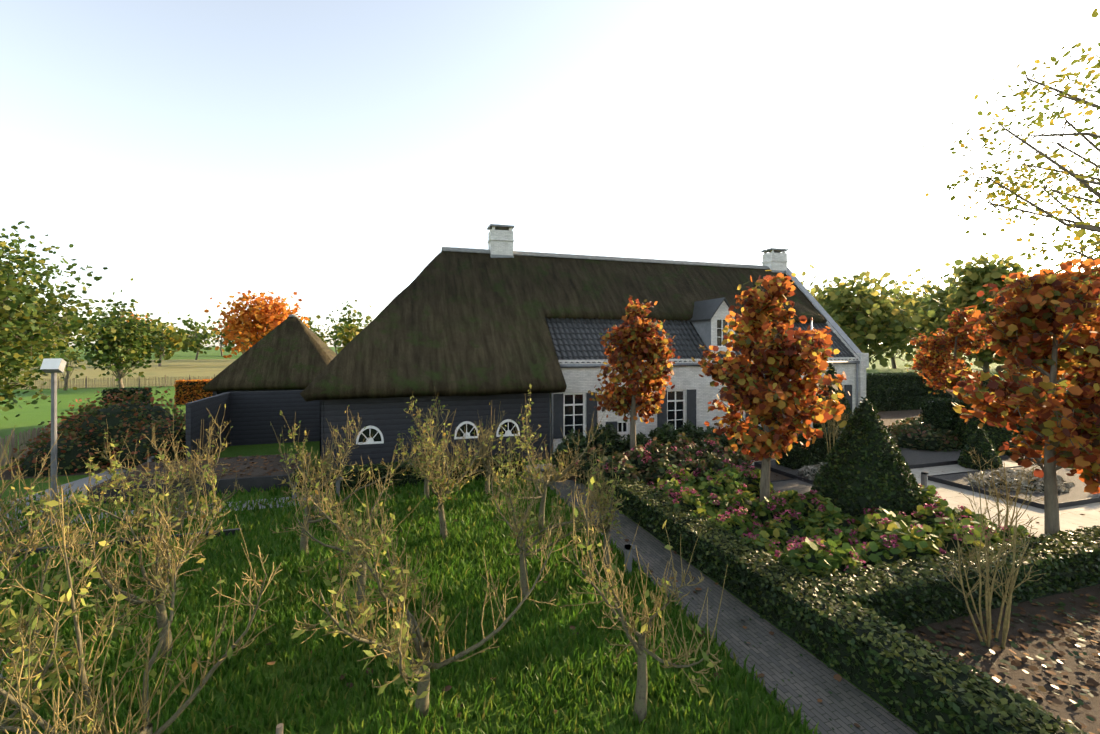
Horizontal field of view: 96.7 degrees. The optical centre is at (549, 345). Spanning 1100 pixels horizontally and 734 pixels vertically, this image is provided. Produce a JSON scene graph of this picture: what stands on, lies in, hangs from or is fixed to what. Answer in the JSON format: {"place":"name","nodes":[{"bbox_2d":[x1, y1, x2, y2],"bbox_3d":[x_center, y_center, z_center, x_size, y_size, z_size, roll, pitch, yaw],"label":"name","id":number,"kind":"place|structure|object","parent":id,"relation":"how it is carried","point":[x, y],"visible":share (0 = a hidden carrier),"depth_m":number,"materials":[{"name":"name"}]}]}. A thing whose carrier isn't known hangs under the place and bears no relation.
{"place":"outdoors","nodes":[
{"label":"outdoors","id":0,"kind":"place"},
{"bbox_2d":[0,387,185,458],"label":"grass field","id":1,"kind":"structure","parent":0,"point":[30,417],"depth_m":34.51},
{"bbox_2d":[55,337,85,390],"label":"tree","id":2,"kind":"object","parent":1,"relation":"on","point":[66,377],"visible":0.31,"depth_m":46.74,"materials":[{"name":"green plant"}]},
{"bbox_2d":[0,221,168,419],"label":"tree","id":3,"kind":"object","parent":1,"relation":"on","point":[21,321],"visible":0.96,"depth_m":22.40,"materials":[{"name":"green plant"}]},
{"bbox_2d":[64,297,178,387],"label":"tree","id":4,"kind":"object","parent":1,"relation":"on","point":[126,345],"visible":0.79,"depth_m":44.51,"materials":[{"name":"green plant"}]},
{"bbox_2d":[101,387,152,407],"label":"hedge","id":5,"kind":"object","parent":1,"relation":"on","point":[132,391],"visible":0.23,"depth_m":26.40,"materials":[{"name":"green plant"}]},
{"bbox_2d":[174,379,212,404],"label":"beech hedge","id":6,"kind":"object","parent":1,"relation":"on","point":[188,391],"visible":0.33,"depth_m":35.75,"materials":[{"name":"orange plant"}]},
{"bbox_2d":[1,359,235,388],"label":"field","id":7,"kind":"structure","parent":0,"point":[186,368],"depth_m":78.04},
{"bbox_2d":[137,318,196,366],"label":"tree","id":8,"kind":"object","parent":7,"relation":"on","point":[179,338],"visible":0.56,"depth_m":100.13,"materials":[{"name":"green plant"}]},
{"bbox_2d":[177,314,217,359],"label":"tree","id":9,"kind":"object","parent":7,"relation":"on","point":[198,338],"visible":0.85,"depth_m":145.83,"materials":[{"name":"green plant"}]},
{"bbox_2d":[215,323,252,353],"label":"tree","id":10,"kind":"object","parent":7,"relation":"on","point":[229,348],"visible":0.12,"depth_m":110.67,"materials":[{"name":"green plant"}]},
{"bbox_2d":[288,306,326,343],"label":"tree","id":11,"kind":"object","parent":7,"relation":"on","point":[309,323],"visible":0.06,"depth_m":149.72,"materials":[{"name":"green plant"}]},
{"bbox_2d":[325,300,370,346],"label":"tree","id":12,"kind":"object","parent":7,"relation":"on","point":[349,320],"visible":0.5,"depth_m":148.97,"materials":[{"name":"green plant"}]},
{"bbox_2d":[337,323,365,352],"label":"tree","id":13,"kind":"object","parent":7,"relation":"on","point":[351,330],"visible":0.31,"depth_m":111.71,"materials":[{"name":"green plant"}]},
{"bbox_2d":[213,389,303,395],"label":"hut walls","id":14,"kind":"structure","parent":0,"point":[217,392],"depth_m":26.42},
{"bbox_2d":[202,317,336,391],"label":"thatch roof","id":15,"kind":"structure","parent":14,"relation":"on","point":[292,353],"depth_m":27.03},
{"bbox_2d":[0,347,1068,733],"bbox_3d":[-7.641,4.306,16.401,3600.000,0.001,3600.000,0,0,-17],"label":"ground","id":16,"kind":"structure","parent":0,"point":[272,449],"depth_m":6.79,"materials":[{"name":"green plant"}]},
{"bbox_2d":[0,422,61,465],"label":"fence","id":17,"kind":"object","parent":16,"relation":"on","point":[24,437],"visible":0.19,"depth_m":18.22,"materials":[{"name":"brown wood"}]},
{"bbox_2d":[0,471,82,601],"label":"orchard tree","id":18,"kind":"object","parent":16,"relation":"on","point":[34,535],"visible":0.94,"depth_m":6.58,"materials":[{"name":"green plant"}]},
{"bbox_2d":[0,464,109,479],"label":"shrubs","id":19,"kind":"object","parent":16,"relation":"on","point":[7,474],"depth_m":16.31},
{"bbox_2d":[7,385,185,477],"bbox_3d":[-16.548,2.931,18.826,6.601,2.873,5.901,0,0,-17],"label":"maple shrub","id":20,"kind":"object","parent":19,"relation":"on","point":[82,434],"visible":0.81,"depth_m":17.52,"materials":[{"name":"green plant"}]},
{"bbox_2d":[0,427,121,575],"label":"orchard tree","id":21,"kind":"object","parent":16,"relation":"on","point":[13,506],"visible":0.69,"depth_m":8.70,"materials":[{"name":"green plant"}]},
{"bbox_2d":[0,484,143,733],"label":"orchard tree","id":22,"kind":"object","parent":16,"relation":"on","point":[36,623],"visible":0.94,"depth_m":4.42,"materials":[{"name":"green plant"}]},
{"bbox_2d":[0,374,216,389],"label":"fence","id":23,"kind":"object","parent":16,"relation":"on","point":[101,385],"visible":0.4,"depth_m":49.85,"materials":[{"name":"brown wood"}]},
{"bbox_2d":[23,429,242,567],"bbox_3d":[-7.679,2.871,9.196,1.628,2.879,3.170,0,0,27],"label":"orchard tree","id":24,"kind":"object","parent":16,"relation":"on","point":[174,511],"visible":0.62,"depth_m":8.77,"materials":[{"name":"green plant"}]},
{"bbox_2d":[120,312,151,357],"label":"tree","id":25,"kind":"object","parent":16,"relation":"on","point":[138,318],"visible":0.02,"depth_m":163.98,"materials":[{"name":"green plant"}]},
{"bbox_2d":[39,445,233,658],"bbox_3d":[-5.520,2.848,6.851,1.523,2.922,2.860,0,0,-17],"label":"orchard tree","id":26,"kind":"object","parent":16,"relation":"on","point":[161,614],"visible":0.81,"depth_m":6.73,"materials":[{"name":"yellow plant"}]},
{"bbox_2d":[0,466,280,733],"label":"orchard tree","id":27,"kind":"object","parent":16,"relation":"on","point":[89,707],"visible":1,"depth_m":4.29,"materials":[{"name":"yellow plant"}]},
{"bbox_2d":[0,453,310,557],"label":"driveway","id":28,"kind":"structure","parent":16,"relation":"on","point":[257,478],"depth_m":14.47,"materials":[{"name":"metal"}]},
{"bbox_2d":[97,452,307,486],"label":"leaf litter","id":29,"kind":"object","parent":28,"relation":"on","point":[231,469],"visible":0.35,"depth_m":15.41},
{"bbox_2d":[0,467,311,679],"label":"path","id":30,"kind":"structure","parent":16,"relation":"on","point":[80,483],"depth_m":13.72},
{"bbox_2d":[40,358,66,525],"bbox_3d":[-11.780,2.306,11.600,0.340,4.001,0.312,0,0,-17],"label":"lamp post","id":31,"kind":"object","parent":30,"relation":"on","point":[53,366],"visible":0.67,"depth_m":11.60,"materials":[{"name":"metal"}]},
{"bbox_2d":[90,404,232,529],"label":"orchard tree","id":32,"kind":"object","parent":16,"relation":"on","point":[178,481],"visible":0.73,"depth_m":11.30,"materials":[{"name":"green plant"}]},
{"bbox_2d":[149,317,183,357],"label":"tree","id":33,"kind":"object","parent":16,"relation":"on","point":[166,324],"depth_m":152.08,"materials":[{"name":"green plant"}]},
{"bbox_2d":[185,326,212,354],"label":"tree","id":34,"kind":"object","parent":16,"relation":"on","point":[191,332],"visible":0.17,"depth_m":222.08,"materials":[{"name":"green plant"}]},
{"bbox_2d":[200,310,230,355],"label":"tree","id":35,"kind":"object","parent":16,"relation":"on","point":[221,344],"visible":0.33,"depth_m":207.93,"materials":[{"name":"green plant"}]},
{"bbox_2d":[186,390,319,459],"bbox_3d":[-11.174,3.156,19.673,4.400,2.300,4.350,0,0,-17],"label":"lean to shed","id":36,"kind":"object","parent":16,"relation":"on","point":[253,416],"visible":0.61,"depth_m":21.24,"materials":[{"name":"black wood"}]},
{"bbox_2d":[204,290,309,357],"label":"orange tree","id":37,"kind":"object","parent":16,"relation":"on","point":[265,316],"visible":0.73,"depth_m":52.78,"materials":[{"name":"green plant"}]},
{"bbox_2d":[276,723,282,733],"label":"tree stakes","id":38,"kind":"object","parent":16,"relation":"on","point":[279,728],"visible":1,"depth_m":4.30,"materials":[{"name":"brown wood"}]},
{"bbox_2d":[310,324,326,344],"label":"tree","id":39,"kind":"object","parent":16,"relation":"on","point":[318,331],"visible":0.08,"depth_m":215.45,"materials":[{"name":"green plant"}]},
{"bbox_2d":[280,405,371,513],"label":"orchard tree","id":40,"kind":"object","parent":16,"relation":"on","point":[325,463],"visible":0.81,"depth_m":12.28,"materials":[{"name":"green plant"}]},
{"bbox_2d":[270,452,394,613],"bbox_3d":[-3.295,3.005,7.720,1.598,2.614,3.023,0,0,-17],"label":"orchard tree","id":41,"kind":"object","parent":16,"relation":"on","point":[357,566],"visible":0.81,"depth_m":7.79,"materials":[{"name":"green plant"}]},
{"bbox_2d":[320,314,347,353],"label":"tree","id":42,"kind":"object","parent":16,"relation":"on","point":[331,331],"visible":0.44,"depth_m":215.13,"materials":[{"name":"green plant"}]},
{"bbox_2d":[271,423,419,554],"bbox_3d":[-4.391,2.916,9.884,3.111,2.784,1.785,0,0,12],"label":"orchard tree","id":43,"kind":"object","parent":16,"relation":"on","point":[303,543],"visible":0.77,"depth_m":10.05,"materials":[{"name":"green plant"}]},
{"bbox_2d":[3,481,737,732],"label":"fallen leaves","id":44,"kind":"object","parent":16,"relation":"on","point":[448,687],"visible":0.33,"depth_m":6.75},
{"bbox_2d":[289,453,522,492],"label":"barn hedge","id":45,"kind":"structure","parent":16,"relation":"on","point":[401,477],"depth_m":14.88,"materials":[{"name":"green plant"}]},
{"bbox_2d":[0,463,827,733],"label":"orchard grass blades","id":46,"kind":"object","parent":16,"relation":"on","point":[185,726],"depth_m":7.25,"materials":[{"name":"plant"}]},
{"bbox_2d":[289,474,572,717],"bbox_3d":[-1.079,2.841,5.480,3.129,2.949,2.374,0,0,-17],"label":"orchard tree","id":47,"kind":"object","parent":16,"relation":"on","point":[421,665],"visible":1,"depth_m":5.42,"materials":[{"name":"yellow plant"}]},
{"bbox_2d":[393,386,474,498],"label":"orchard tree","id":48,"kind":"object","parent":16,"relation":"on","point":[426,483],"visible":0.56,"depth_m":13.29,"materials":[{"name":"green plant"}]},
{"bbox_2d":[320,393,549,467],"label":"barn siding walls","id":49,"kind":"structure","parent":16,"relation":"on","point":[390,419],"depth_m":17.13,"materials":[{"name":"wood"}]},
{"bbox_2d":[356,419,519,444],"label":"arched windows","id":50,"kind":"structure","parent":49,"relation":"in","point":[376,434],"depth_m":17.50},
{"bbox_2d":[411,396,494,539],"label":"orchard tree","id":51,"kind":"object","parent":16,"relation":"on","point":[440,480],"visible":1,"depth_m":10.52,"materials":[{"name":"green plant"}]},
{"bbox_2d":[440,401,518,492],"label":"orchard tree","id":52,"kind":"object","parent":16,"relation":"on","point":[487,463],"visible":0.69,"depth_m":13.79,"materials":[{"name":"green plant"}]},
{"bbox_2d":[147,456,928,575],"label":"bollard lights","id":53,"kind":"object","parent":16,"relation":"on","point":[628,546],"visible":0.46,"depth_m":13.49},
{"bbox_2d":[483,384,611,529],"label":"orchard tree","id":54,"kind":"object","parent":16,"relation":"on","point":[542,496],"visible":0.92,"depth_m":11.41,"materials":[{"name":"green plant"}]},
{"bbox_2d":[484,437,613,599],"bbox_3d":[-0.037,2.869,8.419,1.989,2.886,1.956,0,0,-17],"label":"orchard tree","id":55,"kind":"object","parent":16,"relation":"on","point":[521,536],"visible":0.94,"depth_m":8.19,"materials":[{"name":"green plant"}]},
{"bbox_2d":[524,463,575,481],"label":"house front paving","id":56,"kind":"structure","parent":16,"relation":"on","point":[565,478],"depth_m":16.68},
{"bbox_2d":[588,296,679,449],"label":"autumn tree","id":57,"kind":"object","parent":56,"relation":"on","point":[649,346],"visible":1,"depth_m":16.03,"materials":[{"name":"orange plant"}]},
{"bbox_2d":[579,437,628,574],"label":"orchard tree","id":58,"kind":"object","parent":16,"relation":"on","point":[607,520],"visible":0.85,"depth_m":8.92,"materials":[{"name":"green plant"}]},
{"bbox_2d":[559,476,727,723],"bbox_3d":[0.937,2.899,5.381,1.060,2.843,2.427,0,0,-36],"label":"orchard tree","id":59,"kind":"object","parent":16,"relation":"on","point":[641,651],"visible":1,"depth_m":5.48,"materials":[{"name":"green plant"}]},
{"bbox_2d":[570,432,757,500],"bbox_3d":[3.641,3.658,15.169,5.782,1.452,3.718,0,0,-17],"label":"hydrangea shrub","id":60,"kind":"object","parent":16,"relation":"on","point":[635,466],"depth_m":14.85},
{"bbox_2d":[550,273,868,456],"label":"house wall","id":61,"kind":"structure","parent":16,"relation":"on","point":[585,380],"depth_m":20.61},
{"bbox_2d":[300,251,826,401],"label":"thatched roof","id":62,"kind":"structure","parent":61,"relation":"on","point":[447,323],"depth_m":19.74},
{"bbox_2d":[487,224,513,257],"bbox_3d":[-2.350,-4.674,23.287,1.150,1.960,0.850,0,0,-17],"label":"house chimney","id":63,"kind":"object","parent":62,"relation":"on","point":[500,241],"visible":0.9,"depth_m":22.93,"materials":[{"name":"white brick"}]},
{"bbox_2d":[441,247,769,268],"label":"house ridge tiles","id":64,"kind":"object","parent":62,"relation":"on","point":[456,249],"visible":0.67,"depth_m":24.78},
{"bbox_2d":[761,248,787,273],"bbox_3d":[12.878,-4.589,28.033,1.150,1.790,0.850,0,0,-17],"label":"house chimney","id":65,"kind":"object","parent":62,"relation":"on","point":[774,259],"visible":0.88,"depth_m":27.70,"materials":[{"name":"white brick"}]},
{"bbox_2d":[564,390,761,438],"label":"windows","id":66,"kind":"structure","parent":61,"relation":"in","point":[574,411],"depth_m":19.30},
{"bbox_2d":[546,318,857,362],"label":"house roof tiles","id":67,"kind":"object","parent":61,"relation":"on","point":[576,339],"visible":0.23,"depth_m":20.92,"materials":[{"name":"tile"}]},
{"bbox_2d":[689,297,735,353],"bbox_3d":[7.272,-0.851,22.662,1.490,2.527,2.620,0,0,-17],"label":"dormer","id":68,"kind":"object","parent":67,"relation":"on","point":[706,315],"visible":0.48,"depth_m":21.61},
{"bbox_2d":[717,318,728,346],"bbox_3d":[7.602,-0.566,21.602,0.660,1.257,0.060,0,0,-17],"label":"dormer window","id":69,"kind":"structure","parent":68,"relation":"in","point":[722,323],"depth_m":21.58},
{"bbox_2d":[553,385,851,438],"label":"window shutters","id":70,"kind":"object","parent":61,"relation":"attached to","point":[591,408],"visible":0.42,"depth_m":19.30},
{"bbox_2d":[551,361,859,456],"bbox_3d":[7.392,2.514,21.041,15.415,3.584,0.142,0,0,-17],"label":"house gutter","id":71,"kind":"object","parent":61,"relation":"attached to","point":[675,364],"visible":0.35,"depth_m":19.36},
{"bbox_2d":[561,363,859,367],"bbox_3d":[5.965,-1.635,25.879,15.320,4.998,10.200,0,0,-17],"label":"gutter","id":72,"kind":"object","parent":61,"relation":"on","point":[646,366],"depth_m":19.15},
{"bbox_2d":[785,267,861,358],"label":"roof verge trim","id":73,"kind":"structure","parent":61,"relation":"attached to","point":[832,322],"depth_m":25.39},
{"bbox_2d":[551,418,893,473],"bbox_3d":[7.631,3.553,19.214,15.956,1.700,2.308,0,0,-17],"label":"evergreen shrub","id":74,"kind":"object","parent":16,"relation":"on","point":[670,434],"visible":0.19,"depth_m":17.46,"materials":[{"name":"green plant"}]},
{"bbox_2d":[544,471,917,733],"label":"brick path","id":75,"kind":"structure","parent":16,"relation":"on","point":[844,705],"depth_m":6.91,"materials":[{"name":"brick"}]},
{"bbox_2d":[553,485,852,729],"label":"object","id":76,"kind":"object","parent":75,"relation":"on","point":[830,692],"depth_m":7.02,"materials":[{"name":"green plant"}]},
{"bbox_2d":[648,463,834,528],"bbox_3d":[4.362,3.803,12.281,4.157,1.183,3.987,0,0,-17],"label":"hydrangea shrub","id":77,"kind":"object","parent":16,"relation":"on","point":[725,490],"depth_m":11.68,"materials":[{"name":"plant"}]},
{"bbox_2d":[751,465,792,480],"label":"hydrangea bed soil","id":78,"kind":"structure","parent":16,"relation":"on","point":[773,477],"depth_m":16.03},
{"bbox_2d":[691,270,849,507],"bbox_3d":[5.188,1.242,11.515,3.216,6.136,3.224,0,0,4],"label":"autumn tree","id":79,"kind":"object","parent":78,"relation":"on","point":[764,391],"visible":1,"depth_m":11.19,"materials":[{"name":"orange plant"}]},
{"bbox_2d":[808,362,851,428],"bbox_3d":[11.475,2.509,19.953,2.139,3.704,2.143,0,0,-17],"label":"topiary cone","id":80,"kind":"object","parent":16,"relation":"on","point":[844,401],"visible":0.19,"depth_m":19.58,"materials":[{"name":"green plant"}]},
{"bbox_2d":[801,264,900,357],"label":"tree","id":81,"kind":"object","parent":16,"relation":"on","point":[830,285],"depth_m":76.13,"materials":[{"name":"green plant"}]},
{"bbox_2d":[807,396,926,522],"bbox_3d":[7.696,2.799,11.906,2.580,3.104,2.569,0,0,-17],"label":"topiary cone","id":82,"kind":"object","parent":16,"relation":"on","point":[865,465],"visible":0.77,"depth_m":11.36,"materials":[{"name":"green plant"}]},
{"bbox_2d":[810,270,938,368],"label":"tree","id":83,"kind":"object","parent":16,"relation":"on","point":[872,319],"visible":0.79,"depth_m":58.52,"materials":[{"name":"green plant"}]},
{"bbox_2d":[714,484,1036,577],"bbox_3d":[6.418,3.804,9.875,6.751,1.193,3.218,0,0,-17],"label":"hydrangea shrub","id":84,"kind":"object","parent":16,"relation":"on","point":[809,558],"depth_m":9.40,"materials":[{"name":"plant"}]},
{"bbox_2d":[849,274,939,368],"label":"tree","id":85,"kind":"object","parent":16,"relation":"on","point":[893,362],"visible":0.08,"depth_m":90.66,"materials":[{"name":"green plant"}]},
{"bbox_2d":[888,414,962,451],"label":"bed shrub","id":86,"kind":"object","parent":16,"relation":"on","point":[910,434],"visible":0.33,"depth_m":20.00,"materials":[{"name":"green plant"}]},
{"bbox_2d":[751,457,1099,537],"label":"court paving","id":87,"kind":"structure","parent":16,"relation":"on","point":[1071,518],"depth_m":12.97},
{"bbox_2d":[810,317,812,427],"bbox_3d":[10.318,1.596,19.275,0.092,5.420,0.092,0,0,5],"label":"flagpole","id":88,"kind":"object","parent":87,"relation":"on","point":[811,425],"visible":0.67,"depth_m":19.25,"materials":[{"name":"white paint"}]},
{"bbox_2d":[775,427,891,468],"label":"court hedge","id":89,"kind":"object","parent":87,"relation":"on","point":[814,453],"visible":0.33,"depth_m":16.80,"materials":[{"name":"green plant"}]},
{"bbox_2d":[816,390,850,451],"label":"bare shrub","id":90,"kind":"object","parent":87,"relation":"on","point":[834,434],"visible":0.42,"depth_m":16.18,"materials":[{"name":"brown plant"}]},
{"bbox_2d":[754,447,1099,508],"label":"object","id":91,"kind":"object","parent":87,"relation":"on","point":[1076,495],"visible":0.29,"depth_m":15.20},
{"bbox_2d":[797,462,1074,493],"bbox_3d":[13.941,4.059,14.049,12.139,0.670,4.868,0,0,31],"label":"court shrub","id":92,"kind":"object","parent":91,"relation":"in","point":[809,472],"visible":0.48,"depth_m":14.60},
{"bbox_2d":[963,446,1043,531],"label":"bare shrub","id":93,"kind":"object","parent":87,"relation":"on","point":[1007,493],"visible":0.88,"depth_m":11.12,"materials":[{"name":"brown plant"}]},
{"bbox_2d":[946,259,1099,537],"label":"autumn tree","id":94,"kind":"object","parent":87,"relation":"on","point":[1035,314],"visible":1,"depth_m":9.57,"materials":[{"name":"orange plant"}]},
{"bbox_2d":[892,262,1015,370],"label":"tree","id":95,"kind":"object","parent":16,"relation":"on","point":[934,305],"visible":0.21,"depth_m":71.01,"materials":[{"name":"green plant"}]},
{"bbox_2d":[877,409,1042,463],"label":"garden soil","id":96,"kind":"structure","parent":16,"relation":"on","point":[888,418],"depth_m":29.59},
{"bbox_2d":[866,372,1031,438],"bbox_3d":[22.585,3.077,27.812,15.714,2.581,10.446,0,0,-17],"label":"hedge","id":97,"kind":"object","parent":96,"relation":"on","point":[896,391],"visible":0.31,"depth_m":31.86,"materials":[{"name":"green plant"}]},
{"bbox_2d":[907,307,998,397],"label":"autumn tree","id":98,"kind":"object","parent":96,"relation":"on","point":[941,347],"visible":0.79,"depth_m":23.05,"materials":[{"name":"orange plant"}]},
{"bbox_2d":[957,427,1002,469],"bbox_3d":[15.139,3.572,17.202,1.247,1.561,1.256,0,0,-17],"label":"topiary cone","id":99,"kind":"object","parent":16,"relation":"on","point":[979,442],"visible":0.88,"depth_m":17.00,"materials":[{"name":"green plant"}]},
{"bbox_2d":[933,252,1031,372],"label":"tree","id":100,"kind":"object","parent":16,"relation":"on","point":[974,279],"visible":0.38,"depth_m":51.70,"materials":[{"name":"green plant"}]},
{"bbox_2d":[952,370,1016,455],"bbox_3d":[17.677,2.668,19.899,2.092,3.381,2.045,0,0,-17],"label":"topiary cone","id":101,"kind":"object","parent":16,"relation":"on","point":[997,436],"visible":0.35,"depth_m":19.46,"materials":[{"name":"green plant"}]},
{"bbox_2d":[1042,301,1099,380],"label":"tree","id":102,"kind":"object","parent":16,"relation":"on","point":[1096,326],"visible":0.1,"depth_m":40.66,"materials":[{"name":"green plant"}]},
{"bbox_2d":[0,0,1099,346],"label":"sky","id":103,"kind":"structure","parent":0,"point":[326,152],"materials":[{"name":"white"}]},
{"bbox_2d":[558,471,1099,727],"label":"fallen leaves","id":104,"kind":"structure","parent":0,"point":[837,677],"depth_m":7.29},
{"bbox_2d":[593,471,1099,733],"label":"hedge path","id":105,"kind":"structure","parent":0,"point":[853,626],"depth_m":7.41,"materials":[{"name":"green plant"}]},
{"bbox_2d":[906,584,1099,733],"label":"soil","id":106,"kind":"structure","parent":0,"point":[1020,676],"depth_m":6.92,"materials":[{"name":"soil"}]},
{"bbox_2d":[776,475,1099,733],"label":"leaf litter","id":107,"kind":"object","parent":106,"relation":"on","point":[1049,670],"visible":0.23,"depth_m":6.82,"materials":[{"name":"plant"}]},
{"bbox_2d":[935,466,1045,648],"bbox_3d":[6.337,3.064,7.071,1.184,2.496,1.479,0,0,45],"label":"bare shrub","id":108,"kind":"object","parent":106,"relation":"on","point":[988,593],"visible":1,"depth_m":6.97,"materials":[{"name":"brown plant"}]},
{"bbox_2d":[922,8,1099,275],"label":"oak tree","id":109,"kind":"object","parent":106,"relation":"on","point":[1082,226],"visible":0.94,"depth_m":14.43,"materials":[{"name":"yellow plant"}]},
{"bbox_2d":[907,587,1099,733],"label":"fallen leaves","id":110,"kind":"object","parent":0,"point":[1043,656],"depth_m":6.92,"materials":[{"name":"brown plant"}]}
]}

